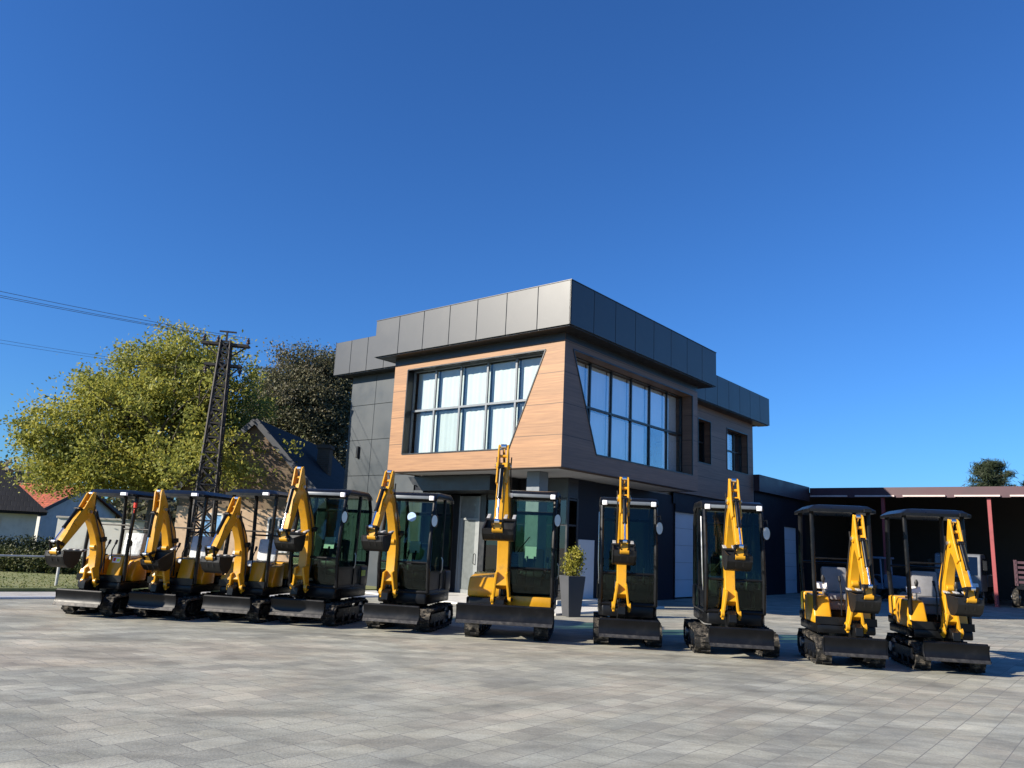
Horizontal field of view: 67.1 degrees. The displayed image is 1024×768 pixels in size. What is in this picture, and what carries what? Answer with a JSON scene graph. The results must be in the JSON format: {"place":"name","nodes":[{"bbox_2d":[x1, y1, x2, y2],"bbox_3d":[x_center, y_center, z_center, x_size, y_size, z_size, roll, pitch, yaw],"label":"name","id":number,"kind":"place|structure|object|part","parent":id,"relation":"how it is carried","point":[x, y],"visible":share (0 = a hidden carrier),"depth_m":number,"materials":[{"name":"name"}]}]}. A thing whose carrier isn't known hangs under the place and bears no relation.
{"place":"outdoors","nodes":[
{"label":"outdoors","id":0,"kind":"place"},
{"bbox_2d":[0,468,48,552],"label":"white house","id":1,"kind":"structure","parent":0,"point":[22,510],"depth_m":34.75,"materials":[{"name":"paint"}]},
{"bbox_2d":[0,571,77,587],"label":"grass","id":2,"kind":"structure","parent":0,"point":[25,582],"depth_m":20.12,"materials":[{"name":"green plant"}]},
{"bbox_2d":[0,592,375,595],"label":"path","id":3,"kind":"structure","parent":0,"point":[27,593],"depth_m":17.39,"materials":[{"name":"concrete"}]},
{"bbox_2d":[0,551,376,591],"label":"lawn","id":4,"kind":"structure","parent":0,"point":[30,588],"depth_m":19.88,"materials":[{"name":"green plant"}]},
{"bbox_2d":[1,454,52,483],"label":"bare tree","id":5,"kind":"object","parent":4,"relation":"on","point":[24,472],"visible":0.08,"depth_m":48.15,"materials":[{"name":"plant"}]},
{"bbox_2d":[0,533,54,557],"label":"hedge","id":6,"kind":"object","parent":4,"relation":"on","point":[30,542],"visible":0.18,"depth_m":29.99,"materials":[{"name":"green plant"}]},
{"bbox_2d":[0,554,59,585],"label":"pipe railing","id":7,"kind":"object","parent":4,"relation":"on","point":[57,574],"visible":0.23,"depth_m":18.86,"materials":[{"name":"white metal"}]},
{"bbox_2d":[0,544,88,574],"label":"hedge","id":8,"kind":"object","parent":4,"relation":"on","point":[30,564],"visible":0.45,"depth_m":23.53,"materials":[{"name":"green plant"}]},
{"bbox_2d":[20,483,121,541],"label":"white house","id":9,"kind":"structure","parent":4,"relation":"on","point":[46,525],"depth_m":44.88,"materials":[{"name":"paint"}]},
{"bbox_2d":[55,516,174,560],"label":"garden wall","id":10,"kind":"structure","parent":4,"relation":"on","point":[77,539],"depth_m":30.25,"materials":[{"name":"white paint"}]},
{"bbox_2d":[0,315,306,550],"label":"broadleaf tree","id":11,"kind":"object","parent":4,"relation":"on","point":[95,452],"visible":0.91,"depth_m":27.80,"materials":[{"name":"green plant"}]},
{"bbox_2d":[187,330,249,556],"bbox_3d":[-9.777,2.247,25.176,1.544,8.251,0.808,5,-12,-12],"label":"lattice mast","id":12,"kind":"object","parent":4,"relation":"on","point":[222,364],"visible":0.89,"depth_m":25.27,"materials":[{"name":"metal"}]},
{"bbox_2d":[1,343,199,371],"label":"power wire","id":13,"kind":"object","parent":12,"relation":"attached to","point":[95,357],"visible":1,"depth_m":22.91,"materials":[{"name":"black metal"}]},
{"bbox_2d":[0,297,203,334],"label":"power wire","id":14,"kind":"object","parent":12,"relation":"attached to","point":[100,316],"visible":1,"depth_m":23.21,"materials":[{"name":"black metal"}]},
{"bbox_2d":[0,295,217,335],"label":"power wire","id":15,"kind":"object","parent":12,"relation":"attached to","point":[107,316],"visible":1,"depth_m":23.05,"materials":[{"name":"black metal"}]},
{"bbox_2d":[3,340,234,374],"bbox_3d":[-18.046,-2.647,15.074,0.008,0.608,28.341,-7,-15,39],"label":"power wire","id":16,"kind":"object","parent":12,"relation":"attached to","point":[111,357],"visible":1,"depth_m":22.63,"materials":[{"name":"black metal"}]},
{"bbox_2d":[0,291,247,338],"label":"power wire","id":17,"kind":"object","parent":12,"relation":"attached to","point":[119,315],"visible":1,"depth_m":22.72,"materials":[{"name":"black metal"}]},
{"bbox_2d":[172,418,344,563],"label":"brick house","id":18,"kind":"structure","parent":4,"relation":"on","point":[322,466],"depth_m":27.44,"materials":[{"name":"paint"}]},
{"bbox_2d":[199,513,223,535],"bbox_3d":[-10.555,5.126,27.029,0.800,1.200,0.080,2,-12,3],"label":"window","id":19,"kind":"structure","parent":18,"relation":"in","point":[220,516],"depth_m":27.09,"materials":[{"name":"clear glass"}]},
{"bbox_2d":[266,517,287,552],"bbox_3d":[-8.162,5.263,26.896,0.800,1.200,0.080,2,-12,3],"label":"window","id":20,"kind":"structure","parent":18,"relation":"in","point":[278,523],"depth_m":26.95,"materials":[{"name":"white paint"}]},
{"bbox_2d":[231,337,352,468],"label":"broadleaf tree","id":21,"kind":"object","parent":4,"relation":"on","point":[314,393],"visible":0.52,"depth_m":40.06,"materials":[{"name":"green plant"}]},
{"bbox_2d":[0,590,1023,767],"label":"paving","id":22,"kind":"structure","parent":0,"point":[97,689],"depth_m":8.20,"materials":[{"name":"grey stone"}]},
{"bbox_2d":[44,489,173,616],"bbox_3d":[-7.518,3.084,14.235,1.060,2.284,2.498,0,-12,11],"label":"mini excavator","id":23,"kind":"object","parent":22,"relation":"on","point":[107,584],"visible":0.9,"depth_m":14.03,"materials":[{"name":"metal"}]},
{"bbox_2d":[126,489,235,619],"bbox_3d":[-6.196,3.179,14.514,1.060,2.334,2.029,0,-12,11],"label":"mini excavator","id":24,"kind":"object","parent":22,"relation":"on","point":[177,586],"visible":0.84,"depth_m":14.11,"materials":[{"name":"metal"}]},
{"bbox_2d":[200,489,295,622],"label":"mini excavator","id":25,"kind":"object","parent":22,"relation":"on","point":[250,586],"visible":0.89,"depth_m":14.18,"materials":[{"name":"metal"}]},
{"bbox_2d":[269,466,372,625],"bbox_3d":[-3.599,3.074,14.638,1.155,2.829,2.602,0,-12,13],"label":"mini excavator","id":26,"kind":"object","parent":22,"relation":"on","point":[319,588],"visible":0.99,"depth_m":14.34,"materials":[{"name":"metal"}]},
{"bbox_2d":[361,470,453,631],"bbox_3d":[-1.937,3.086,14.296,1.185,2.822,2.811,0,-12,12],"label":"mini excavator","id":27,"kind":"object","parent":22,"relation":"on","point":[408,592],"visible":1,"depth_m":14.07,"materials":[{"name":"metal"}]},
{"bbox_2d":[455,444,560,640],"bbox_3d":[0.034,2.856,13.923,1.699,3.302,2.783,1,-12,7],"label":"mini excavator","id":28,"kind":"object","parent":22,"relation":"on","point":[508,592],"visible":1,"depth_m":13.51,"materials":[{"name":"metal"}]},
{"bbox_2d":[333,279,769,615],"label":"office building","id":29,"kind":"structure","parent":22,"relation":"on","point":[581,399],"depth_m":23.41,"materials":[{"name":"warm brown wood"},{"name":"dark grey metal"},{"name":"glass"}]},
{"bbox_2d":[455,496,480,593],"bbox_3d":[-1.391,5.066,24.285,0.880,3.050,0.143,-7,-15,38],"label":"door","id":30,"kind":"structure","parent":29,"relation":"in","point":[470,506],"depth_m":24.33,"materials":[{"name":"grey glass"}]},
{"bbox_2d":[408,354,542,452],"bbox_3d":[-0.993,0.673,22.275,5.377,2.700,0.216,-7,-15,38],"label":"window","id":31,"kind":"structure","parent":29,"relation":"in","point":[505,383],"depth_m":22.53,"materials":[{"name":"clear glass"}]},
{"bbox_2d":[576,357,681,471],"bbox_3d":[3.398,1.084,23.222,0.217,2.750,7.119,-7,-15,38],"label":"window","id":32,"kind":"structure","parent":29,"relation":"in","point":[595,378],"depth_m":23.44,"materials":[{"name":"glass"}]},
{"bbox_2d":[675,512,697,596],"bbox_3d":[6.275,6.167,27.902,0.045,2.960,2.080,-7,-15,38],"label":"garage door","id":33,"kind":"structure","parent":29,"relation":"in","point":[683,521],"depth_m":27.79,"materials":[{"name":"white metal"}]},
{"bbox_2d":[699,421,703,462],"bbox_3d":[7.112,2.228,29.640,0.085,1.750,1.185,-7,-15,38],"label":"window","id":34,"kind":"structure","parent":29,"relation":"in","point":[701,424],"depth_m":29.94,"materials":[{"name":"black glass"}]},
{"bbox_2d":[727,430,741,472],"bbox_3d":[9.005,2.824,32.024,0.216,1.770,2.185,-7,-15,38],"label":"window","id":35,"kind":"structure","parent":29,"relation":"in","point":[728,446],"depth_m":32.30,"materials":[{"name":"glass"}]},
{"bbox_2d":[559,542,586,616],"bbox_3d":[1.472,4.659,18.453,0.663,1.736,0.643,8,-13,-23],"label":"planter","id":36,"kind":"object","parent":22,"relation":"on","point":[572,583],"visible":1,"depth_m":18.29,"materials":[{"name":"concrete"}]},
{"bbox_2d":[593,477,662,647],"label":"mini excavator","id":37,"kind":"object","parent":22,"relation":"on","point":[627,598],"visible":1,"depth_m":13.34,"materials":[{"name":"metal"}]},
{"bbox_2d":[683,478,779,657],"bbox_3d":[3.739,3.096,13.092,1.340,2.839,2.676,1,-12,6],"label":"mini excavator","id":38,"kind":"object","parent":22,"relation":"on","point":[729,609],"visible":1,"depth_m":12.79,"materials":[{"name":"metal"}]},
{"bbox_2d":[753,474,809,594],"bbox_3d":[9.117,7.260,37.222,8.350,5.000,6.340,-7,-15,38],"label":"annex","id":39,"kind":"object","parent":22,"relation":"on","point":[781,501],"visible":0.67,"depth_m":34.55,"materials":[{"name":"dark grey metal"}]},
{"bbox_2d":[784,527,796,592],"bbox_3d":[12.778,8.106,35.563,0.055,2.950,1.700,-7,-15,38],"label":"garage door","id":40,"kind":"structure","parent":39,"relation":"in","point":[790,535],"depth_m":35.63,"materials":[{"name":"white metal"}]},
{"bbox_2d":[794,504,888,668],"bbox_3d":[5.303,3.200,12.389,1.060,2.494,2.310,1,-12,9],"label":"mini excavator","id":41,"kind":"object","parent":22,"relation":"on","point":[839,611],"visible":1,"depth_m":12.16,"materials":[{"name":"metal"}]},
{"bbox_2d":[805,486,1023,606],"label":"open shed","id":42,"kind":"structure","parent":22,"relation":"on","point":[994,527],"depth_m":41.46,"materials":[{"name":"red metal"}]},
{"bbox_2d":[880,509,991,673],"bbox_3d":[6.798,3.256,12.318,1.060,2.494,2.357,1,-12,9],"label":"mini excavator","id":43,"kind":"object","parent":22,"relation":"on","point":[931,621],"visible":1,"depth_m":12.11,"materials":[{"name":"metal"}]},
{"bbox_2d":[1011,560,1023,607],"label":"farm trailer","id":44,"kind":"object","parent":22,"relation":"on","point":[1015,591],"visible":1,"depth_m":32.19,"materials":[{"name":"black paint"}]},
{"bbox_2d":[0,0,1023,506],"label":"sky","id":45,"kind":"structure","parent":0,"point":[825,198],"materials":[{"name":"blue"}]},
{"bbox_2d":[860,556,912,599],"bbox_3d":[15.911,8.270,32.719,1.540,1.820,2.554,13,-15,-40],"label":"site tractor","id":46,"kind":"object","parent":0,"point":[881,584],"visible":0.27,"depth_m":32.43,"materials":[{"name":"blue metal"}]},
{"bbox_2d":[927,553,994,603],"bbox_3d":[20.419,8.741,34.689,2.260,2.119,4.230,-7,-15,38],"label":"tractor","id":47,"kind":"object","parent":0,"point":[982,580],"visible":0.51,"depth_m":33.08,"materials":[{"name":"white metal"}]},
{"bbox_3d":[20.367,7.903,33.326,0.008,0.700,1.170,-7,-15,38],"label":"side window","id":48,"kind":"part","parent":47,"relation":"part of","materials":[{"name":"black glass"}]},
{"label":"ground","id":49,"kind":"structure","parent":0,"visible":0},
{"bbox_2d":[0,459,178,520],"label":"distant trees","id":50,"kind":"object","parent":49,"relation":"on","point":[141,510],"visible":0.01,"depth_m":68.54,"materials":[{"name":"green plant"}]},
{"bbox_2d":[0,595,377,598],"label":"kerb","id":51,"kind":"structure","parent":49,"relation":"on","point":[45,597],"depth_m":16.40,"materials":[{"name":"grey concrete"}]},
{"bbox_2d":[962,457,1018,486],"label":"pine tree","id":52,"kind":"object","parent":49,"relation":"on","point":[985,471],"visible":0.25,"depth_m":57.71,"materials":[{"name":"green plant"}]}
]}

